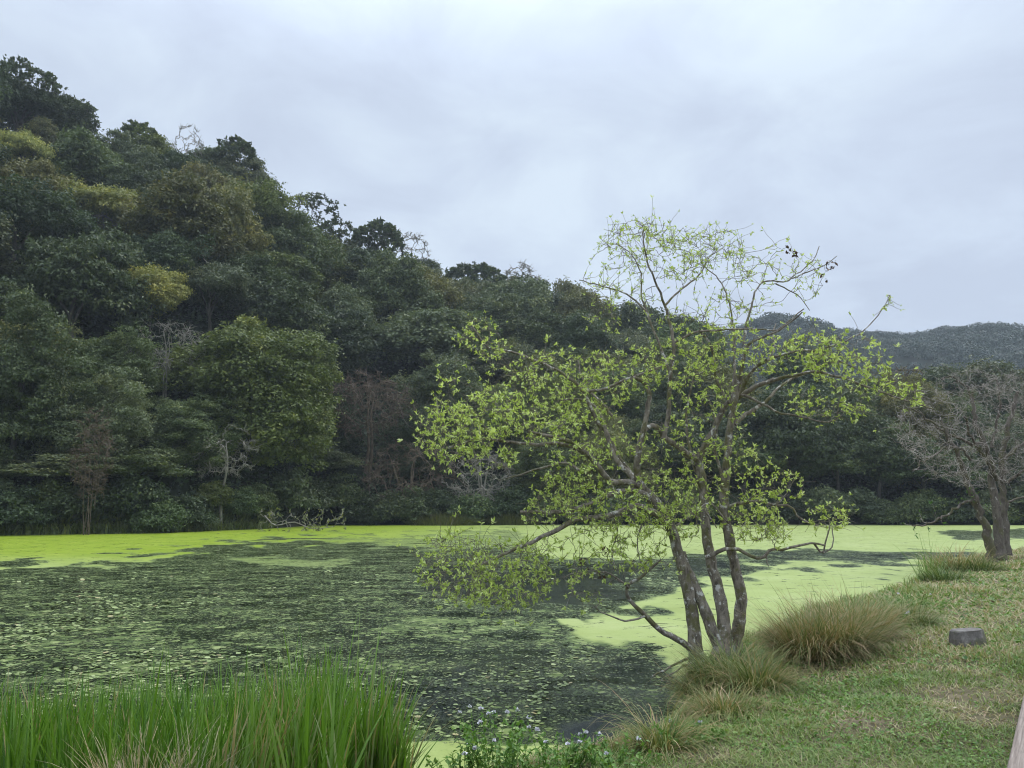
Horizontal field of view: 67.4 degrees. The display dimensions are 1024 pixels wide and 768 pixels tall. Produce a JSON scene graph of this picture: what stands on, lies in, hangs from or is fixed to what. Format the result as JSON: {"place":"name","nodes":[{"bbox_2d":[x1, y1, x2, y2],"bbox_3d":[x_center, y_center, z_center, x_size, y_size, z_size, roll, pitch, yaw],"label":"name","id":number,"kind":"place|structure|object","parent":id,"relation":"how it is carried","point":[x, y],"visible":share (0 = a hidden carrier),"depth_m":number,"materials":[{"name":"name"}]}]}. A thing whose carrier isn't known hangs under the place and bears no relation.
{"place":"outdoors","nodes":[
{"label":"outdoors","id":0,"kind":"place"},
{"bbox_2d":[0,525,1023,767],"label":"pond water","id":1,"kind":"structure","parent":0,"point":[417,636],"depth_m":17.96,"materials":[{"name":"green liquid"}]},
{"bbox_2d":[0,569,675,737],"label":"floating leaves","id":2,"kind":"object","parent":1,"relation":"on","point":[222,656],"visible":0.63,"depth_m":11.82,"materials":[{"name":"green plant"}]},
{"bbox_2d":[0,127,1023,532],"bbox_3d":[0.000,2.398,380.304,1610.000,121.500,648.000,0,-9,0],"label":"hillside","id":3,"kind":"structure","parent":0,"point":[312,513],"depth_m":98.59,"materials":[{"name":"green plant"}]},
{"bbox_2d":[0,126,59,163],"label":"forest tree","id":4,"kind":"object","parent":3,"relation":"on","point":[23,144],"visible":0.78,"depth_m":108.62,"materials":[{"name":"green plant"}]},
{"bbox_2d":[0,482,66,525],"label":"shore shrub","id":5,"kind":"object","parent":3,"relation":"on","point":[19,508],"visible":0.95,"depth_m":63.25,"materials":[{"name":"green plant"}]},
{"bbox_2d":[1,55,68,130],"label":"airy tree","id":6,"kind":"object","parent":3,"relation":"on","point":[47,75],"visible":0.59,"depth_m":123.94,"materials":[{"name":"green plant"}]},
{"bbox_2d":[1,71,74,132],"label":"forest tree","id":7,"kind":"object","parent":3,"relation":"on","point":[38,95],"visible":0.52,"depth_m":124.27,"materials":[{"name":"green plant"}]},
{"bbox_2d":[0,154,76,248],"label":"forest tree","id":8,"kind":"object","parent":3,"relation":"on","point":[31,170],"visible":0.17,"depth_m":97.51,"materials":[{"name":"green plant"}]},
{"bbox_2d":[0,170,104,262],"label":"forest tree","id":9,"kind":"object","parent":3,"relation":"on","point":[54,204],"visible":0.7,"depth_m":88.11,"materials":[{"name":"green plant"}]},
{"bbox_2d":[0,282,107,467],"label":"forest tree","id":10,"kind":"object","parent":3,"relation":"on","point":[25,364],"visible":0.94,"depth_m":67.86,"materials":[{"name":"green plant"}]},
{"bbox_2d":[0,452,129,479],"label":"forest tree","id":11,"kind":"object","parent":3,"relation":"on","point":[45,466],"visible":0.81,"depth_m":65.53,"materials":[{"name":"green plant"}]},
{"bbox_2d":[31,91,102,134],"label":"forest tree","id":12,"kind":"object","parent":3,"relation":"on","point":[79,116],"visible":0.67,"depth_m":127.87,"materials":[{"name":"green plant"}]},
{"bbox_2d":[17,121,132,196],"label":"forest tree","id":13,"kind":"object","parent":3,"relation":"on","point":[81,153],"visible":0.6,"depth_m":111.66,"materials":[{"name":"green plant"}]},
{"bbox_2d":[0,228,171,356],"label":"forest tree","id":14,"kind":"object","parent":3,"relation":"on","point":[64,275],"visible":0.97,"depth_m":83.46,"materials":[{"name":"green plant"}]},
{"bbox_2d":[64,406,116,534],"bbox_3d":[-35.212,7.559,64.243,3.893,12.001,3.857,7,-11,-37],"label":"tree","id":15,"kind":"object","parent":3,"relation":"on","point":[96,474],"visible":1,"depth_m":64.12,"materials":[{"name":"green plant"}]},
{"bbox_2d":[30,361,166,478],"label":"forest tree","id":16,"kind":"object","parent":3,"relation":"on","point":[129,429],"visible":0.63,"depth_m":69.30,"materials":[{"name":"green plant"}]},
{"bbox_2d":[57,173,142,231],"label":"forest tree","id":17,"kind":"object","parent":3,"relation":"on","point":[104,200],"visible":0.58,"depth_m":104.05,"materials":[{"name":"green plant"}]},
{"bbox_2d":[63,321,168,417],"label":"forest tree","id":18,"kind":"object","parent":3,"relation":"on","point":[108,349],"visible":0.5,"depth_m":78.00,"materials":[{"name":"green plant"}]},
{"bbox_2d":[86,160,157,230],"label":"forest tree","id":19,"kind":"object","parent":3,"relation":"on","point":[117,177],"visible":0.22,"depth_m":111.49,"materials":[{"name":"green plant"}]},
{"bbox_2d":[94,128,171,173],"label":"forest tree","id":20,"kind":"object","parent":3,"relation":"on","point":[128,150],"visible":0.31,"depth_m":124.15,"materials":[{"name":"green plant"}]},
{"bbox_2d":[93,470,173,515],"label":"shore shrub","id":21,"kind":"object","parent":3,"relation":"on","point":[138,484],"visible":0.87,"depth_m":67.53,"materials":[{"name":"green plant"}]},
{"bbox_2d":[77,446,203,490],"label":"forest tree","id":22,"kind":"object","parent":3,"relation":"on","point":[147,460],"visible":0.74,"depth_m":68.84,"materials":[{"name":"green plant"}]},
{"bbox_2d":[0,500,286,535],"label":"shore ferns","id":23,"kind":"object","parent":3,"relation":"on","point":[121,527],"visible":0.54,"depth_m":67.12,"materials":[{"name":"green plant"}]},
{"bbox_2d":[115,260,196,338],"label":"forest tree","id":24,"kind":"object","parent":3,"relation":"on","point":[166,290],"visible":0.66,"depth_m":91.26,"materials":[{"name":"green plant"}]},
{"bbox_2d":[123,498,193,532],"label":"shore shrub","id":25,"kind":"object","parent":3,"relation":"on","point":[164,516],"visible":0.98,"depth_m":67.72,"materials":[{"name":"green plant"}]},
{"bbox_2d":[121,226,221,290],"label":"forest tree","id":26,"kind":"object","parent":3,"relation":"on","point":[165,249],"visible":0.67,"depth_m":96.22,"materials":[{"name":"green plant"}]},
{"bbox_2d":[116,163,248,263],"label":"forest tree","id":27,"kind":"object","parent":3,"relation":"on","point":[174,206],"visible":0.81,"depth_m":100.80,"materials":[{"name":"green plant"}]},
{"bbox_2d":[144,391,250,475],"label":"forest tree","id":28,"kind":"object","parent":3,"relation":"on","point":[183,432],"visible":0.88,"depth_m":75.93,"materials":[{"name":"green plant"}]},
{"bbox_2d":[175,257,259,334],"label":"forest tree","id":29,"kind":"object","parent":3,"relation":"on","point":[215,282],"visible":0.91,"depth_m":98.71,"materials":[{"name":"green plant"}]},
{"bbox_2d":[194,424,261,523],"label":"dead tree","id":30,"kind":"object","parent":3,"relation":"on","point":[226,467],"visible":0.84,"depth_m":76.42,"materials":[{"name":"brown plant"}]},
{"bbox_2d":[193,171,275,259],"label":"forest tree","id":31,"kind":"object","parent":3,"relation":"on","point":[235,197],"visible":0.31,"depth_m":114.11,"materials":[{"name":"green plant"}]},
{"bbox_2d":[205,134,263,167],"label":"airy tree","id":32,"kind":"object","parent":3,"relation":"on","point":[243,146],"visible":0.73,"depth_m":141.42,"materials":[{"name":"green plant"}]},
{"bbox_2d":[201,248,291,304],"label":"forest tree","id":33,"kind":"object","parent":3,"relation":"on","point":[264,261],"visible":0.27,"depth_m":108.43,"materials":[{"name":"green plant"}]},
{"bbox_2d":[213,150,280,191],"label":"forest tree","id":34,"kind":"object","parent":3,"relation":"on","point":[240,169],"visible":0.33,"depth_m":140.41,"materials":[{"name":"green plant"}]},
{"bbox_2d":[153,314,345,472],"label":"forest tree","id":35,"kind":"object","parent":3,"relation":"on","point":[251,376],"visible":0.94,"depth_m":83.32,"materials":[{"name":"green plant"}]},
{"bbox_2d":[230,176,313,230],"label":"forest tree","id":36,"kind":"object","parent":3,"relation":"on","point":[266,201],"visible":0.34,"depth_m":125.48,"materials":[{"name":"green plant"}]},
{"bbox_2d":[228,267,335,337],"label":"forest tree","id":37,"kind":"object","parent":3,"relation":"on","point":[277,304],"visible":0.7,"depth_m":104.66,"materials":[{"name":"green plant"}]},
{"bbox_2d":[251,248,334,303],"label":"forest tree","id":38,"kind":"object","parent":3,"relation":"on","point":[300,267],"visible":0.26,"depth_m":118.67,"materials":[{"name":"green plant"}]},
{"bbox_2d":[267,467,325,512],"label":"shore shrub","id":39,"kind":"object","parent":3,"relation":"on","point":[289,484],"visible":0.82,"depth_m":86.56,"materials":[{"name":"green plant"}]},
{"bbox_2d":[254,207,346,283],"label":"forest tree","id":40,"kind":"object","parent":3,"relation":"on","point":[307,241],"visible":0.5,"depth_m":126.23,"materials":[{"name":"green plant"}]},
{"bbox_2d":[294,378,366,452],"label":"forest tree","id":41,"kind":"object","parent":3,"relation":"on","point":[344,442],"visible":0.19,"depth_m":105.38,"materials":[{"name":"green plant"}]},
{"bbox_2d":[307,468,369,511],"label":"shore shrub","id":42,"kind":"object","parent":3,"relation":"on","point":[342,489],"visible":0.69,"depth_m":95.75,"materials":[{"name":"green plant"}]},
{"bbox_2d":[311,283,377,342],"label":"forest tree","id":43,"kind":"object","parent":3,"relation":"on","point":[330,298],"visible":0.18,"depth_m":122.72,"materials":[{"name":"green plant"}]},
{"bbox_2d":[303,303,389,386],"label":"forest tree","id":44,"kind":"object","parent":3,"relation":"on","point":[355,345],"visible":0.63,"depth_m":115.23,"materials":[{"name":"green plant"}]},
{"bbox_2d":[338,491,390,525],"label":"shore shrub","id":45,"kind":"object","parent":3,"relation":"on","point":[357,513],"visible":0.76,"depth_m":94.33,"materials":[{"name":"green plant"}]},
{"bbox_2d":[329,367,419,482],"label":"twiggy tree","id":46,"kind":"object","parent":3,"relation":"on","point":[369,414],"visible":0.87,"depth_m":102.22,"materials":[{"name":"plant"}]},
{"bbox_2d":[351,216,406,255],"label":"airy tree","id":47,"kind":"object","parent":3,"relation":"on","point":[385,233],"visible":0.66,"depth_m":160.16,"materials":[{"name":"green plant"}]},
{"bbox_2d":[350,244,446,317],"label":"forest tree","id":48,"kind":"object","parent":3,"relation":"on","point":[400,284],"visible":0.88,"depth_m":135.19,"materials":[{"name":"green plant"}]},
{"bbox_2d":[356,432,465,506],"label":"twiggy shrub","id":49,"kind":"object","parent":3,"relation":"on","point":[412,474],"visible":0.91,"depth_m":97.64,"materials":[{"name":"plant"}]},
{"bbox_2d":[374,405,455,482],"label":"forest tree","id":50,"kind":"object","parent":3,"relation":"on","point":[406,435],"visible":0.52,"depth_m":102.77,"materials":[{"name":"green plant"}]},
{"bbox_2d":[371,302,494,369],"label":"forest tree","id":51,"kind":"object","parent":3,"relation":"on","point":[413,334],"visible":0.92,"depth_m":123.26,"materials":[{"name":"green plant"}]},
{"bbox_2d":[385,345,496,462],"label":"forest tree","id":52,"kind":"object","parent":3,"relation":"on","point":[426,378],"visible":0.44,"depth_m":109.23,"materials":[{"name":"green plant"}]},
{"bbox_2d":[443,491,500,523],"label":"shore shrub","id":53,"kind":"object","parent":3,"relation":"on","point":[467,510],"visible":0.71,"depth_m":96.43,"materials":[{"name":"green plant"}]},
{"bbox_2d":[450,310,502,373],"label":"forest tree","id":54,"kind":"object","parent":3,"relation":"on","point":[475,342],"visible":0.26,"depth_m":129.90,"materials":[{"name":"green plant"}]},
{"bbox_2d":[441,449,516,503],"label":"twiggy shrub","id":55,"kind":"object","parent":3,"relation":"on","point":[482,489],"visible":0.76,"depth_m":99.46,"materials":[{"name":"grey plant"}]},
{"bbox_2d":[441,380,531,470],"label":"forest tree","id":56,"kind":"object","parent":3,"relation":"on","point":[488,419],"visible":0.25,"depth_m":110.27,"materials":[{"name":"green plant"}]},
{"bbox_2d":[471,287,527,341],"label":"forest tree","id":57,"kind":"object","parent":3,"relation":"on","point":[501,306],"visible":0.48,"depth_m":143.17,"materials":[{"name":"green plant"}]},
{"bbox_2d":[0,123,1006,528],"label":"hillside undergrowth","id":58,"kind":"object","parent":3,"relation":"on","point":[486,481],"visible":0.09,"depth_m":100.60,"materials":[{"name":"green plant"}]},
{"bbox_2d":[484,484,542,519],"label":"shore shrub","id":59,"kind":"object","parent":3,"relation":"on","point":[513,496],"visible":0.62,"depth_m":97.90,"materials":[{"name":"green plant"}]},
{"bbox_2d":[473,342,559,386],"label":"forest tree","id":60,"kind":"object","parent":3,"relation":"on","point":[498,373],"visible":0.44,"depth_m":127.47,"materials":[{"name":"green plant"}]},
{"bbox_2d":[475,276,559,329],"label":"forest tree","id":61,"kind":"object","parent":3,"relation":"on","point":[537,288],"visible":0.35,"depth_m":151.72,"materials":[{"name":"green plant"}]},
{"bbox_2d":[508,306,569,349],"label":"forest tree","id":62,"kind":"object","parent":3,"relation":"on","point":[540,323],"visible":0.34,"depth_m":140.72,"materials":[{"name":"green plant"}]},
{"bbox_2d":[502,415,591,500],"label":"forest tree","id":63,"kind":"object","parent":3,"relation":"on","point":[527,462],"visible":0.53,"depth_m":100.34,"materials":[{"name":"green plant"}]},
{"bbox_2d":[509,362,602,468],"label":"forest tree","id":64,"kind":"object","parent":3,"relation":"on","point":[541,393],"visible":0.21,"depth_m":109.55,"materials":[{"name":"green plant"}]},
{"bbox_2d":[534,309,622,357],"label":"forest tree","id":65,"kind":"object","parent":3,"relation":"on","point":[578,334],"visible":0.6,"depth_m":136.90,"materials":[{"name":"green plant"}]},
{"bbox_2d":[551,288,621,330],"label":"forest tree","id":66,"kind":"object","parent":3,"relation":"on","point":[579,301],"visible":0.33,"depth_m":160.17,"materials":[{"name":"green plant"}]},
{"bbox_2d":[561,424,664,503],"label":"forest tree","id":67,"kind":"object","parent":3,"relation":"on","point":[628,461],"visible":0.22,"depth_m":99.92,"materials":[{"name":"green plant"}]},
{"bbox_2d":[575,364,656,434],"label":"forest tree","id":68,"kind":"object","parent":3,"relation":"on","point":[629,410],"visible":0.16,"depth_m":116.00,"materials":[{"name":"green plant"}]},
{"bbox_2d":[611,299,669,335],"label":"forest tree","id":69,"kind":"object","parent":3,"relation":"on","point":[633,317],"visible":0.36,"depth_m":167.32,"materials":[{"name":"green plant"}]},
{"bbox_2d":[637,374,728,484],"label":"forest tree","id":70,"kind":"object","parent":3,"relation":"on","point":[663,407],"visible":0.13,"depth_m":109.89,"materials":[{"name":"green plant"}]},
{"bbox_2d":[645,408,737,483],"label":"forest tree","id":71,"kind":"object","parent":3,"relation":"on","point":[697,439],"visible":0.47,"depth_m":102.05,"materials":[{"name":"green plant"}]},
{"bbox_2d":[650,321,732,368],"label":"forest tree","id":72,"kind":"object","parent":3,"relation":"on","point":[665,332],"visible":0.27,"depth_m":150.04,"materials":[{"name":"green plant"}]},
{"bbox_2d":[682,360,760,415],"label":"forest tree","id":73,"kind":"object","parent":3,"relation":"on","point":[728,374],"visible":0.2,"depth_m":116.95,"materials":[{"name":"green plant"}]},
{"bbox_2d":[703,428,790,496],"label":"forest tree","id":74,"kind":"object","parent":3,"relation":"on","point":[778,459],"visible":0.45,"depth_m":99.92,"materials":[{"name":"green plant"}]},
{"bbox_2d":[708,399,808,495],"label":"forest tree","id":75,"kind":"object","parent":3,"relation":"on","point":[769,473],"visible":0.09,"depth_m":106.28,"materials":[{"name":"green plant"}]},
{"bbox_2d":[711,388,860,501],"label":"forest tree","id":76,"kind":"object","parent":3,"relation":"on","point":[789,434],"visible":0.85,"depth_m":100.14,"materials":[{"name":"green plant"}]},
{"bbox_2d":[754,337,834,392],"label":"forest tree","id":77,"kind":"object","parent":3,"relation":"on","point":[800,369],"visible":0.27,"depth_m":123.63,"materials":[{"name":"green plant"}]},
{"bbox_2d":[756,379,871,478],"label":"forest tree","id":78,"kind":"object","parent":3,"relation":"on","point":[826,392],"visible":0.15,"depth_m":111.19,"materials":[{"name":"green plant"}]},
{"bbox_2d":[796,483,856,520],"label":"shore shrub","id":79,"kind":"object","parent":3,"relation":"on","point":[822,494],"visible":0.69,"depth_m":97.49,"materials":[{"name":"green plant"}]},
{"bbox_2d":[785,431,894,494],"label":"forest tree","id":80,"kind":"object","parent":3,"relation":"on","point":[842,463],"visible":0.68,"depth_m":100.29,"materials":[{"name":"green plant"}]},
{"bbox_2d":[804,372,906,476],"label":"forest tree","id":81,"kind":"object","parent":3,"relation":"on","point":[871,401],"visible":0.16,"depth_m":112.22,"materials":[{"name":"green plant"}]},
{"bbox_2d":[714,311,1023,385],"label":"mountain forest","id":82,"kind":"object","parent":3,"relation":"on","point":[926,344],"visible":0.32,"depth_m":448.15,"materials":[{"name":"green plant"}]},
{"bbox_2d":[819,406,939,499],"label":"forest tree","id":83,"kind":"object","parent":3,"relation":"on","point":[883,436],"visible":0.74,"depth_m":99.93,"materials":[{"name":"green plant"}]},
{"bbox_2d":[867,366,958,488],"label":"forest tree","id":84,"kind":"object","parent":3,"relation":"on","point":[889,406],"visible":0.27,"depth_m":108.57,"materials":[{"name":"green plant"}]},
{"bbox_2d":[860,436,998,489],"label":"forest tree","id":85,"kind":"object","parent":3,"relation":"on","point":[887,476],"visible":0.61,"depth_m":99.49,"materials":[{"name":"green plant"}]},
{"bbox_2d":[914,354,1002,400],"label":"forest tree","id":86,"kind":"object","parent":3,"relation":"on","point":[940,372],"visible":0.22,"depth_m":125.03,"materials":[{"name":"green plant"}]},
{"bbox_2d":[941,406,1023,495],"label":"forest tree","id":87,"kind":"object","parent":3,"relation":"on","point":[1017,435],"visible":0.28,"depth_m":101.69,"materials":[{"name":"green plant"}]},
{"bbox_2d":[956,355,1023,412],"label":"forest tree","id":88,"kind":"object","parent":3,"relation":"on","point":[978,380],"visible":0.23,"depth_m":119.42,"materials":[{"name":"green plant"}]},
{"bbox_2d":[0,0,1023,333],"label":"sky","id":89,"kind":"structure","parent":0,"point":[886,137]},
{"bbox_2d":[489,545,1023,767],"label":"lawn","id":90,"kind":"structure","parent":0,"point":[966,691],"depth_m":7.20,"materials":[{"name":"plant"}]},
{"bbox_2d":[0,617,477,767],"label":"reed bed","id":91,"kind":"object","parent":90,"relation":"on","point":[315,728],"visible":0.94,"depth_m":5.62,"materials":[{"name":"green plant"}]},
{"bbox_2d":[451,704,533,767],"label":"flowering herb","id":92,"kind":"object","parent":90,"relation":"on","point":[508,762],"visible":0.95,"depth_m":6.40,"materials":[{"name":"green plant"}]},
{"bbox_2d":[506,723,601,767],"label":"flowering herb","id":93,"kind":"object","parent":90,"relation":"on","point":[578,762],"visible":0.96,"depth_m":6.27,"materials":[{"name":"green plant"}]},
{"bbox_2d":[574,731,662,767],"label":"flowering herb","id":94,"kind":"object","parent":90,"relation":"on","point":[607,761],"visible":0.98,"depth_m":6.24,"materials":[{"name":"green plant"}]},
{"bbox_2d":[582,678,740,762],"bbox_3d":[1.337,3.058,6.866,1.713,0.882,1.525,0,-9,0],"label":"sedge clump","id":95,"kind":"object","parent":90,"relation":"on","point":[658,742],"visible":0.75,"depth_m":6.82,"materials":[{"name":"green plant"}]},
{"bbox_2d":[396,195,934,678],"bbox_3d":[2.281,0.555,11.632,7.806,7.468,4.614,0,-9,0],"label":"willow tree","id":96,"kind":"object","parent":90,"relation":"on","point":[662,515],"visible":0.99,"depth_m":11.14,"materials":[{"name":"green plant"}]},
{"bbox_2d":[656,660,788,724],"bbox_3d":[2.218,3.281,8.019,1.383,0.693,1.311,-5,-10,29],"label":"sedge clump","id":97,"kind":"object","parent":90,"relation":"on","point":[716,704],"visible":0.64,"depth_m":7.96,"materials":[{"name":"green plant"}]},
{"bbox_2d":[642,620,808,695],"bbox_3d":[2.643,3.450,9.541,2.229,1.138,2.171,0,-9,0],"label":"sedge clump","id":98,"kind":"object","parent":90,"relation":"on","point":[704,666],"visible":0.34,"depth_m":9.53,"materials":[{"name":"green plant"}]},
{"bbox_2d":[676,626,834,699],"bbox_3d":[2.747,3.255,8.941,1.880,1.008,1.756,0,-9,0],"label":"sedge clump","id":99,"kind":"object","parent":90,"relation":"on","point":[779,679],"visible":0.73,"depth_m":8.77,"materials":[{"name":"green plant"}]},
{"bbox_2d":[717,578,911,668],"bbox_3d":[4.029,3.265,10.493,2.757,1.374,2.634,0,-9,0],"label":"sedge clump","id":100,"kind":"object","parent":90,"relation":"on","point":[794,641],"visible":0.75,"depth_m":10.18,"materials":[{"name":"green plant"}]},
{"bbox_2d":[751,582,933,666],"bbox_3d":[4.474,3.270,10.529,2.576,1.206,2.429,0,-9,0],"label":"sedge clump","id":101,"kind":"object","parent":90,"relation":"on","point":[866,637],"visible":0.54,"depth_m":10.28,"materials":[{"name":"green plant"}]},
{"bbox_2d":[778,566,946,645],"bbox_3d":[5.172,3.411,11.370,2.664,1.388,2.415,0,-9,0],"label":"sedge clump","id":102,"kind":"object","parent":90,"relation":"on","point":[890,617],"visible":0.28,"depth_m":11.28,"materials":[{"name":"green plant"}]},
{"bbox_2d":[844,581,970,630],"bbox_3d":[6.344,3.662,12.548,2.183,1.012,2.048,0,-9,0],"label":"sedge clump","id":103,"kind":"object","parent":90,"relation":"on","point":[923,619],"visible":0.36,"depth_m":12.31,"materials":[{"name":"green plant"}]},
{"bbox_2d":[881,365,1023,562],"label":"bare tree","id":104,"kind":"object","parent":90,"relation":"on","point":[998,545],"visible":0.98,"depth_m":29.00,"materials":[{"name":"grey plant"}]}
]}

